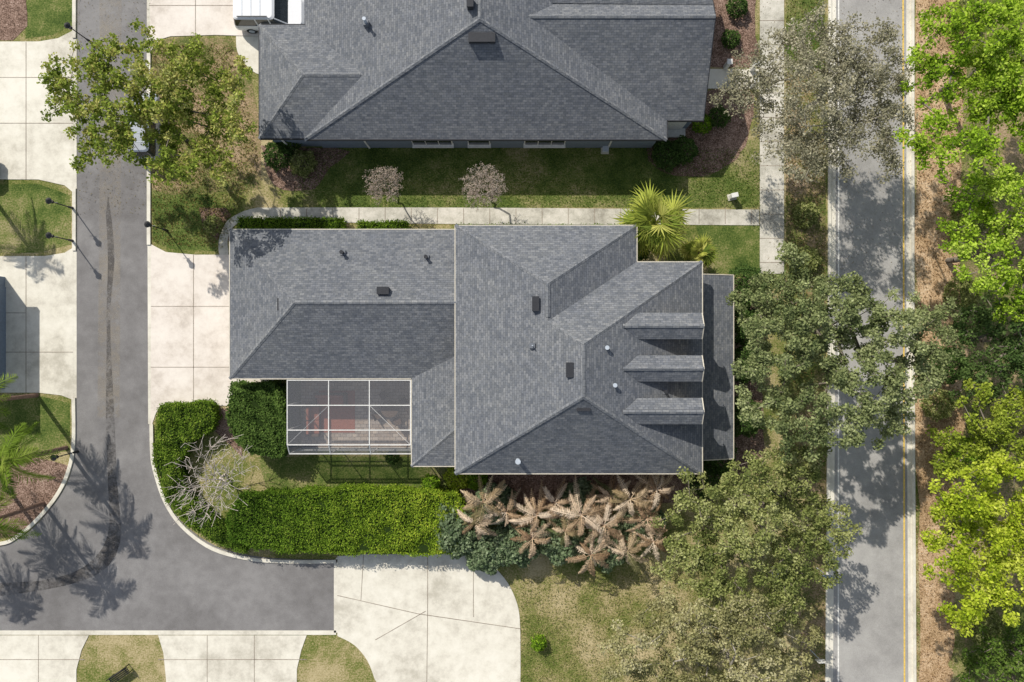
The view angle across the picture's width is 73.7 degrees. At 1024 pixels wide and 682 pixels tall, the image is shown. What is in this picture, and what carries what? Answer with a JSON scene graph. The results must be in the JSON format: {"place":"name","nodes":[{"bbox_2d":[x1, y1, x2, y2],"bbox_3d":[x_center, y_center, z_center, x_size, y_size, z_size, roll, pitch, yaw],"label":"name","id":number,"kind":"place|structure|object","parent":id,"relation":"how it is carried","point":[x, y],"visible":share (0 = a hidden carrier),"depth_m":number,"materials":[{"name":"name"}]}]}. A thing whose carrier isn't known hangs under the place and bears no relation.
{"place":"outdoors","nodes":[
{"label":"outdoors","id":0,"kind":"place"},
{"bbox_2d":[0,0,333,629],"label":"asphalt road","id":1,"kind":"structure","parent":0,"point":[162,571],"depth_m":46.98,"materials":[{"name":"asphalt"}]},
{"bbox_2d":[0,203,119,592],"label":"road stain","id":2,"kind":"object","parent":1,"relation":"on","point":[109,555],"visible":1,"depth_m":46.97,"materials":[{"name":"asphalt"}]},
{"bbox_2d":[128,94,163,160],"bbox_3d":[-24.840,-14.535,46.109,2.200,1.779,4.500,0,90,0],"label":"parked car","id":3,"kind":"object","parent":1,"relation":"on","point":[151,150],"visible":0.24,"depth_m":45.53,"materials":[{"name":"silver paint"}]},
{"bbox_2d":[150,0,273,423],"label":"driveway","id":4,"kind":"structure","parent":0,"point":[171,340],"depth_m":46.97,"materials":[{"name":"concrete"}]},
{"bbox_2d":[233,0,303,33],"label":"parked suv","id":5,"kind":"object","parent":4,"relation":"on","point":[249,16],"visible":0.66,"depth_m":45.53,"materials":[{"name":"white paint"}]},
{"bbox_2d":[0,31,520,681],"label":"driveway","id":6,"kind":"structure","parent":0,"point":[434,647],"depth_m":46.97,"materials":[{"name":"concrete"}]},
{"bbox_2d":[0,276,4,388],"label":"walls","id":7,"kind":"structure","parent":6,"relation":"on","point":[2,281],"depth_m":46.73,"materials":[{"name":"blue"}]},
{"bbox_2d":[0,286,5,378],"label":"garage door","id":8,"kind":"structure","parent":7,"relation":"attached to","point":[2,331],"depth_m":46.65,"materials":[{"name":"metal"}]},
{"bbox_2d":[0,0,520,681],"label":"driveway joint","id":9,"kind":"object","parent":6,"relation":"on","point":[254,636],"visible":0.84,"depth_m":46.96,"materials":[{"name":"concrete"}]},
{"bbox_2d":[0,0,823,490],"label":"lawn","id":10,"kind":"structure","parent":0,"point":[30,218],"depth_m":47.00,"materials":[{"name":"plant"}]},
{"bbox_2d":[0,422,67,500],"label":"feather palm","id":11,"kind":"object","parent":10,"relation":"on","point":[8,460],"visible":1,"depth_m":41.29,"materials":[{"name":"green plant"}]},
{"bbox_2d":[151,44,258,246],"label":"grass tufts","id":12,"kind":"object","parent":10,"relation":"on","point":[248,174],"visible":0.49,"depth_m":46.95,"materials":[{"name":"green plant"}]},
{"bbox_2d":[364,165,403,203],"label":"crepe myrtle","id":13,"kind":"object","parent":10,"relation":"on","point":[387,174],"visible":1,"depth_m":44.09,"materials":[{"name":"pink plant"}]},
{"bbox_2d":[460,161,507,209],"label":"crepe myrtle","id":14,"kind":"object","parent":10,"relation":"on","point":[477,185],"visible":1,"depth_m":43.67,"materials":[{"name":"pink plant"}]},
{"bbox_2d":[785,0,825,494],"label":"fallen leaves","id":15,"kind":"object","parent":10,"relation":"on","point":[817,199],"visible":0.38,"depth_m":46.95,"materials":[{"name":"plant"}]},
{"bbox_2d":[0,0,965,681],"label":"ground","id":16,"kind":"structure","parent":0,"point":[322,658],"depth_m":47.00,"materials":[{"name":"green plant"}]},
{"bbox_2d":[0,373,38,429],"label":"feather palm","id":17,"kind":"object","parent":16,"relation":"on","point":[17,397],"visible":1,"depth_m":42.20,"materials":[{"name":"green plant"}]},
{"bbox_2d":[36,18,256,186],"bbox_3d":[-21.793,-13.951,42.479,13.588,9.181,10.349,0,90,0],"label":"oak tree","id":18,"kind":"object","parent":16,"relation":"on","point":[173,98],"visible":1,"depth_m":39.48,"materials":[{"name":"green plant"}]},
{"bbox_2d":[0,0,335,563],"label":"kerb","id":19,"kind":"structure","parent":16,"relation":"on","point":[73,441],"depth_m":46.90,"materials":[{"name":"concrete"}]},
{"bbox_2d":[151,441,249,553],"bbox_3d":[-21.530,11.040,46.229,2.807,1.645,9.904,-42,90,0],"label":"clipped hedge","id":20,"kind":"object","parent":16,"relation":"on","point":[216,531],"visible":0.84,"depth_m":45.95,"materials":[{"name":"green plant"}]},
{"bbox_2d":[162,434,259,526],"bbox_3d":[-19.187,9.018,44.635,6.038,4.912,6.110,0,90,0],"label":"bare tree","id":21,"kind":"object","parent":16,"relation":"on","point":[225,483],"visible":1,"depth_m":43.51,"materials":[{"name":"grey plant"}]},
{"bbox_2d":[0,0,478,634],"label":"gutter strip","id":22,"kind":"object","parent":16,"relation":"on","point":[168,632],"visible":0.77,"depth_m":46.97,"materials":[{"name":"concrete"}]},
{"bbox_2d":[234,215,265,228],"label":"hedge","id":23,"kind":"object","parent":16,"relation":"on","point":[251,222],"visible":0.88,"depth_m":46.41,"materials":[{"name":"green plant"}]},
{"bbox_2d":[262,215,346,228],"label":"hedge","id":24,"kind":"object","parent":16,"relation":"on","point":[297,222],"visible":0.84,"depth_m":46.45,"materials":[{"name":"green plant"}]},
{"bbox_2d":[287,379,410,453],"bbox_3d":[-10.340,4.740,45.508,8.380,2.984,5.280,0,90,0],"label":"screen enclosure","id":25,"kind":"object","parent":16,"relation":"on","point":[381,432],"visible":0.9,"depth_m":46.95,"materials":[{"name":"metal"}]},
{"bbox_2d":[304,404,320,436],"bbox_3d":[-13.600,5.400,46.550,0.900,0.800,2.200,0,90,0],"label":"outdoor sofa","id":26,"kind":"object","parent":25,"relation":"on","point":[312,414],"visible":0.98,"depth_m":46.57,"materials":[{"name":"fabric"}]},
{"bbox_2d":[319,390,354,432],"bbox_3d":[-12.050,4.850,46.941,2.500,0.013,2.900,0,90,0],"label":"red patio rug","id":27,"kind":"object","parent":25,"relation":"on","point":[341,417],"visible":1,"depth_m":46.94,"materials":[{"name":"fabric"}]},
{"bbox_2d":[313,393,347,404],"bbox_3d":[-12.400,4.000,46.550,2.200,0.800,0.900,0,90,0],"label":"outdoor sofa","id":28,"kind":"object","parent":27,"relation":"on","point":[334,398],"visible":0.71,"depth_m":46.57,"materials":[{"name":"fabric"}]},
{"bbox_2d":[0,0,764,537],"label":"mulch bed","id":29,"kind":"object","parent":16,"relation":"on","point":[732,134],"visible":0.27,"depth_m":46.98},
{"bbox_2d":[0,493,44,542],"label":"feather palm","id":30,"kind":"object","parent":29,"relation":"on","point":[13,513],"visible":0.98,"depth_m":42.16,"materials":[{"name":"green plant"}]},
{"bbox_2d":[154,398,222,469],"bbox_3d":[-21.904,6.263,46.183,4.324,1.809,4.823,0,90,0],"label":"clipped hedge","id":31,"kind":"object","parent":29,"relation":"on","point":[180,424],"visible":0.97,"depth_m":45.81,"materials":[{"name":"green plant"}]},
{"bbox_2d":[225,379,296,458],"bbox_3d":[-16.812,5.185,45.746,4.412,2.661,5.325,0,90,0],"label":"clipped hedge","id":32,"kind":"object","parent":29,"relation":"on","point":[256,414],"visible":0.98,"depth_m":44.89,"materials":[{"name":"green plant"}]},
{"bbox_2d":[261,142,294,172],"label":"shrub","id":33,"kind":"object","parent":29,"relation":"on","point":[275,163],"visible":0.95,"depth_m":46.03,"materials":[{"name":"green plant"}]},
{"bbox_2d":[288,149,317,177],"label":"shrub","id":34,"kind":"object","parent":29,"relation":"on","point":[309,168],"visible":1,"depth_m":46.26,"materials":[{"name":"green plant"}]},
{"bbox_2d":[225,481,467,557],"bbox_3d":[-11.150,12.039,46.054,16.381,2.027,5.001,0,90,0],"label":"clipped hedge","id":35,"kind":"object","parent":29,"relation":"on","point":[354,520],"visible":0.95,"depth_m":45.49,"materials":[{"name":"green plant"}]},
{"bbox_2d":[442,467,470,491],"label":"shrub","id":36,"kind":"object","parent":29,"relation":"on","point":[462,484],"visible":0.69,"depth_m":46.24,"materials":[{"name":"green plant"}]},
{"bbox_2d":[460,474,507,525],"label":"frost damaged palm","id":37,"kind":"object","parent":29,"relation":"on","point":[483,497],"visible":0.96,"depth_m":43.40,"materials":[{"name":"brown plant"}]},
{"bbox_2d":[475,481,517,524],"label":"philodendron shrub","id":38,"kind":"object","parent":29,"relation":"on","point":[505,495],"visible":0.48,"depth_m":45.40,"materials":[{"name":"green plant"}]},
{"bbox_2d":[487,488,523,526],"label":"frost damaged palm","id":39,"kind":"object","parent":29,"relation":"on","point":[505,510],"visible":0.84,"depth_m":44.21,"materials":[{"name":"brown plant"}]},
{"bbox_2d":[508,480,560,532],"bbox_3d":[1.319,11.250,45.092,3.459,3.855,3.076,-24,90,0],"label":"frost damaged palm","id":40,"kind":"object","parent":29,"relation":"on","point":[537,511],"visible":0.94,"depth_m":43.70,"materials":[{"name":"brown plant"}]},
{"bbox_2d":[538,478,574,518],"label":"frost damaged palm","id":41,"kind":"object","parent":29,"relation":"on","point":[552,498],"visible":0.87,"depth_m":44.21,"materials":[{"name":"brown plant"}]},
{"bbox_2d":[559,477,603,525],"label":"philodendron shrub","id":42,"kind":"object","parent":29,"relation":"on","point":[584,486],"visible":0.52,"depth_m":45.48,"materials":[{"name":"green plant"}]},
{"bbox_2d":[549,475,614,536],"bbox_3d":[4.339,11.268,44.835,3.538,4.371,4.387,43,90,0],"label":"frost damaged palm","id":43,"kind":"object","parent":29,"relation":"on","point":[586,521],"visible":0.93,"depth_m":43.31,"materials":[{"name":"brown plant"}]},
{"bbox_2d":[591,474,630,513],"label":"frost damaged palm","id":44,"kind":"object","parent":29,"relation":"on","point":[606,492],"visible":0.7,"depth_m":44.17,"materials":[{"name":"brown plant"}]},
{"bbox_2d":[588,474,652,523],"bbox_3d":[7.201,10.188,44.871,4.321,4.299,3.338,0,90,0],"label":"frost damaged palm","id":45,"kind":"object","parent":29,"relation":"on","point":[623,494],"visible":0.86,"depth_m":43.27,"materials":[{"name":"brown plant"}]},
{"bbox_2d":[630,474,674,510],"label":"frost damaged palm","id":46,"kind":"object","parent":29,"relation":"on","point":[653,485],"visible":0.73,"depth_m":43.47,"materials":[{"name":"brown plant"}]},
{"bbox_2d":[651,140,680,172],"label":"shrub","id":47,"kind":"object","parent":29,"relation":"on","point":[672,164],"visible":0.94,"depth_m":46.28,"materials":[{"name":"green plant"}]},
{"bbox_2d":[670,135,698,165],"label":"shrub","id":48,"kind":"object","parent":29,"relation":"on","point":[685,146],"visible":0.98,"depth_m":46.12,"materials":[{"name":"green plant"}]},
{"bbox_2d":[687,460,725,499],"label":"shrub","id":49,"kind":"object","parent":29,"relation":"on","point":[697,484],"visible":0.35,"depth_m":45.57,"materials":[{"name":"green plant"}]},
{"bbox_2d":[709,104,731,128],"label":"shrub","id":50,"kind":"object","parent":29,"relation":"on","point":[721,119],"visible":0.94,"depth_m":46.30,"materials":[{"name":"green plant"}]},
{"bbox_2d":[734,305,760,345],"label":"shrub","id":51,"kind":"object","parent":29,"relation":"on","point":[738,339],"visible":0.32,"depth_m":45.39,"materials":[{"name":"green plant"}]},
{"bbox_2d":[734,396,763,437],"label":"shrub","id":52,"kind":"object","parent":29,"relation":"on","point":[743,431],"visible":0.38,"depth_m":45.43,"materials":[{"name":"green plant"}]},
{"bbox_2d":[729,264,769,308],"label":"shrub","id":53,"kind":"object","parent":29,"relation":"on","point":[746,272],"visible":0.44,"depth_m":45.24,"materials":[{"name":"green plant"}]},
{"bbox_2d":[356,219,409,228],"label":"hedge","id":54,"kind":"object","parent":16,"relation":"on","point":[386,224],"visible":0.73,"depth_m":46.41,"materials":[{"name":"green plant"}]},
{"bbox_2d":[432,505,485,559],"bbox_3d":[-3.671,12.782,45.737,3.564,2.557,3.751,-40,90,0],"label":"philodendron shrub","id":55,"kind":"object","parent":16,"relation":"on","point":[465,542],"visible":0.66,"depth_m":45.15,"materials":[{"name":"green plant"}]},
{"bbox_2d":[457,498,497,539],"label":"frost damaged palm","id":56,"kind":"object","parent":16,"relation":"on","point":[478,528],"visible":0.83,"depth_m":43.95,"materials":[{"name":"brown plant"}]},
{"bbox_2d":[273,122,691,147],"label":"walls","id":57,"kind":"structure","parent":16,"relation":"on","point":[494,144],"depth_m":46.21,"materials":[{"name":"grey"}]},
{"bbox_2d":[281,122,686,148],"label":"windows","id":58,"kind":"structure","parent":57,"relation":"attached to","point":[676,129],"depth_m":45.90,"materials":[{"name":"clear glass"}]},
{"bbox_2d":[259,0,714,138],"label":"roof","id":59,"kind":"structure","parent":57,"relation":"on","point":[653,73],"depth_m":42.73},
{"bbox_2d":[467,0,494,43],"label":"roof vents","id":60,"kind":"object","parent":59,"relation":"on","point":[481,37],"visible":1,"depth_m":40.86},
{"bbox_2d":[258,0,715,140],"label":"ridge caps","id":61,"kind":"object","parent":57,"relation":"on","point":[414,64],"visible":1,"depth_m":42.15,"materials":[{"name":"grey"}]},
{"bbox_2d":[259,0,715,140],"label":"fascia","id":62,"kind":"structure","parent":57,"relation":"attached to","point":[501,139],"depth_m":43.98,"materials":[{"name":"metal"}]},
{"bbox_2d":[463,526,506,575],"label":"philodendron shrub","id":63,"kind":"object","parent":16,"relation":"on","point":[489,564],"visible":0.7,"depth_m":45.33,"materials":[{"name":"green plant"}]},
{"bbox_2d":[236,36,759,88],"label":"front walk","id":64,"kind":"structure","parent":16,"relation":"on","point":[247,46],"depth_m":46.97,"materials":[{"name":"concrete"}]},
{"bbox_2d":[490,521,540,567],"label":"philodendron shrub","id":65,"kind":"object","parent":16,"relation":"on","point":[513,556],"visible":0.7,"depth_m":45.14,"materials":[{"name":"green plant"}]},
{"bbox_2d":[288,147,759,207],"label":"grass tufts","id":66,"kind":"object","parent":16,"relation":"on","point":[453,173],"visible":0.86,"depth_m":46.95,"materials":[{"name":"green plant"}]},
{"bbox_2d":[510,512,552,558],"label":"frost damaged palm","id":67,"kind":"object","parent":16,"relation":"on","point":[532,537],"visible":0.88,"depth_m":44.00,"materials":[{"name":"brown plant"}]},
{"bbox_2d":[536,515,586,566],"bbox_3d":[3.308,13.342,45.582,3.602,2.864,3.596,0,90,0],"label":"philodendron shrub","id":68,"kind":"object","parent":16,"relation":"on","point":[558,559],"visible":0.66,"depth_m":44.91,"materials":[{"name":"green plant"}]},
{"bbox_2d":[546,511,580,546],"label":"frost damaged palm","id":69,"kind":"object","parent":16,"relation":"on","point":[565,539],"visible":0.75,"depth_m":44.04,"materials":[{"name":"brown plant"}]},
{"bbox_2d":[152,0,1023,681],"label":"thin verge grass","id":70,"kind":"structure","parent":16,"relation":"on","point":[1010,154],"depth_m":46.99,"materials":[{"name":"plant"}]},
{"bbox_2d":[787,245,822,277],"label":"shrub","id":71,"kind":"object","parent":70,"relation":"on","point":[814,261],"visible":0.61,"depth_m":46.24,"materials":[{"name":"green plant"}]},
{"bbox_2d":[791,201,820,228],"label":"shrub","id":72,"kind":"object","parent":70,"relation":"on","point":[815,212],"visible":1,"depth_m":46.47,"materials":[{"name":"green plant"}]},
{"bbox_2d":[962,604,1005,646],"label":"shrub","id":73,"kind":"object","parent":70,"relation":"on","point":[999,629],"visible":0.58,"depth_m":45.76,"materials":[{"name":"green plant"}]},
{"bbox_2d":[565,534,613,576],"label":"frost damaged palm","id":74,"kind":"object","parent":16,"relation":"on","point":[595,558],"visible":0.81,"depth_m":44.27,"materials":[{"name":"brown plant"}]},
{"bbox_2d":[583,494,628,549],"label":"frost damaged palm","id":75,"kind":"object","parent":16,"relation":"on","point":[609,529],"visible":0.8,"depth_m":43.79,"materials":[{"name":"brown plant"}]},
{"bbox_2d":[583,521,630,574],"bbox_3d":[6.346,13.773,45.662,3.340,2.704,3.365,-41,90,0],"label":"philodendron shrub","id":76,"kind":"object","parent":16,"relation":"on","point":[610,561],"visible":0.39,"depth_m":45.12,"materials":[{"name":"green plant"}]},
{"bbox_2d":[601,529,650,572],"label":"frost damaged palm","id":77,"kind":"object","parent":16,"relation":"on","point":[627,551],"visible":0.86,"depth_m":44.18,"materials":[{"name":"brown plant"}]},
{"bbox_2d":[617,492,665,544],"bbox_3d":[8.771,12.132,45.611,3.320,2.805,3.459,23,90,0],"label":"philodendron shrub","id":78,"kind":"object","parent":16,"relation":"on","point":[625,526],"visible":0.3,"depth_m":45.26,"materials":[{"name":"green plant"}]},
{"bbox_2d":[619,488,667,535],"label":"frost damaged palm","id":79,"kind":"object","parent":16,"relation":"on","point":[642,512],"visible":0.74,"depth_m":43.71,"materials":[{"name":"brown plant"}]},
{"bbox_2d":[631,523,666,560],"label":"frost damaged palm","id":80,"kind":"object","parent":16,"relation":"on","point":[652,541],"visible":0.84,"depth_m":44.21,"materials":[{"name":"brown plant"}]},
{"bbox_2d":[613,182,695,260],"bbox_3d":[8.999,-7.431,43.712,5.391,6.617,5.260,24,90,0],"label":"fan palm","id":81,"kind":"object","parent":16,"relation":"on","point":[654,237],"visible":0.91,"depth_m":42.21,"materials":[{"name":"green plant"}]},
{"bbox_2d":[520,555,825,681],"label":"grass tufts","id":82,"kind":"object","parent":16,"relation":"on","point":[638,625],"visible":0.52,"depth_m":46.95,"materials":[{"name":"green plant"}]},
{"bbox_2d":[678,232,718,267],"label":"fan palm","id":83,"kind":"object","parent":16,"relation":"on","point":[706,255],"visible":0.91,"depth_m":44.09,"materials":[{"name":"green plant"}]},
{"bbox_2d":[597,584,822,681],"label":"oak tree","id":84,"kind":"object","parent":16,"relation":"on","point":[720,646],"visible":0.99,"depth_m":40.27,"materials":[{"name":"green plant"}]},
{"bbox_2d":[650,429,863,631],"bbox_3d":[14.720,11.325,42.845,12.893,8.502,12.116,0,90,0],"label":"oak tree","id":85,"kind":"object","parent":16,"relation":"on","point":[718,518],"visible":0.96,"depth_m":40.63,"materials":[{"name":"green plant"}]},
{"bbox_2d":[708,0,919,183],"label":"sparse oak tree","id":86,"kind":"object","parent":16,"relation":"on","point":[838,71],"visible":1,"depth_m":39.49,"materials":[{"name":"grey plant"}]},
{"bbox_2d":[725,240,964,462],"bbox_3d":[18.721,1.522,42.338,13.842,9.544,12.303,17,90,0],"label":"oak tree","id":87,"kind":"object","parent":16,"relation":"on","point":[844,380],"visible":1,"depth_m":38.95,"materials":[{"name":"green plant"}]},
{"bbox_2d":[825,0,915,681],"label":"highway kerb","id":88,"kind":"structure","parent":16,"relation":"on","point":[912,430],"depth_m":46.88,"materials":[{"name":"concrete"}]},
{"bbox_2d":[833,0,907,681],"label":"asphalt highway","id":89,"kind":"structure","parent":16,"relation":"on","point":[871,617],"depth_m":46.98,"materials":[{"name":"asphalt"}]},
{"bbox_2d":[838,0,838,681],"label":"highway edge line","id":90,"kind":"object","parent":89,"relation":"on","point":[838,389],"depth_m":46.98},
{"bbox_2d":[902,0,904,681],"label":"highway yellow line","id":91,"kind":"object","parent":89,"relation":"on","point":[904,371],"depth_m":46.98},
{"bbox_2d":[829,0,912,681],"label":"highway gutter","id":92,"kind":"object","parent":16,"relation":"on","point":[908,288],"visible":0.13,"depth_m":46.97,"materials":[{"name":"concrete"}]},
{"bbox_2d":[914,0,966,681],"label":"leaf litter","id":93,"kind":"object","parent":16,"relation":"on","point":[922,458],"visible":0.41,"depth_m":46.99,"materials":[{"name":"plant"}]},
{"bbox_2d":[919,388,956,421],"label":"shrub","id":94,"kind":"object","parent":93,"relation":"on","point":[949,408],"visible":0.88,"depth_m":46.00,"materials":[{"name":"green plant"}]},
{"bbox_2d":[928,345,968,384],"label":"shrub","id":95,"kind":"object","parent":93,"relation":"on","point":[952,379],"visible":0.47,"depth_m":45.74,"materials":[{"name":"green plant"}]},
{"bbox_2d":[942,275,980,311],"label":"shrub","id":96,"kind":"object","parent":93,"relation":"on","point":[956,287],"visible":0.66,"depth_m":45.83,"materials":[{"name":"green plant"}]},
{"bbox_2d":[891,0,1023,224],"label":"sweetgum tree","id":97,"kind":"object","parent":16,"relation":"on","point":[992,54],"visible":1,"depth_m":38.47,"materials":[{"name":"green plant"}]},
{"bbox_2d":[920,451,1023,637],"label":"maple tree","id":98,"kind":"object","parent":16,"relation":"on","point":[985,511],"visible":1,"depth_m":38.97,"materials":[{"name":"green plant"}]},
{"bbox_2d":[925,378,1023,502],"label":"maple tree","id":99,"kind":"object","parent":16,"relation":"on","point":[1006,433],"visible":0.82,"depth_m":40.89,"materials":[{"name":"green plant"}]},
{"bbox_2d":[935,176,1023,324],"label":"sweetgum tree","id":100,"kind":"object","parent":16,"relation":"on","point":[1006,279],"visible":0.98,"depth_m":39.05,"materials":[{"name":"green plant"}]},
{"bbox_2d":[947,292,1023,404],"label":"evergreen oak tree","id":101,"kind":"object","parent":16,"relation":"on","point":[1013,345],"visible":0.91,"depth_m":41.18,"materials":[{"name":"green plant"}]},
{"bbox_2d":[956,612,1023,681],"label":"evergreen oak tree","id":102,"kind":"object","parent":16,"relation":"on","point":[1015,652],"visible":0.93,"depth_m":42.97,"materials":[{"name":"green plant"}]},
{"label":"walls","id":103,"kind":"object","parent":16,"relation":"on","visible":0},
{"bbox_2d":[230,226,732,472],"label":"roof","id":104,"kind":"structure","parent":103,"relation":"on","point":[477,370],"depth_m":41.79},
{"bbox_2d":[228,224,703,474],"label":"ridge caps","id":105,"kind":"object","parent":104,"relation":"on","point":[552,324],"visible":0.96,"depth_m":40.73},
{"bbox_2d":[277,250,667,410],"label":"roof vents","id":106,"kind":"object","parent":104,"relation":"on","point":[535,307],"visible":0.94,"depth_m":39.86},
{"bbox_2d":[229,225,733,473],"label":"fascia","id":107,"kind":"structure","parent":104,"relation":"attached to","point":[411,380],"depth_m":43.98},
{"bbox_2d":[218,0,783,273],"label":"sidewalk","id":108,"kind":"structure","parent":0,"point":[771,181],"depth_m":46.97,"materials":[{"name":"concrete"}]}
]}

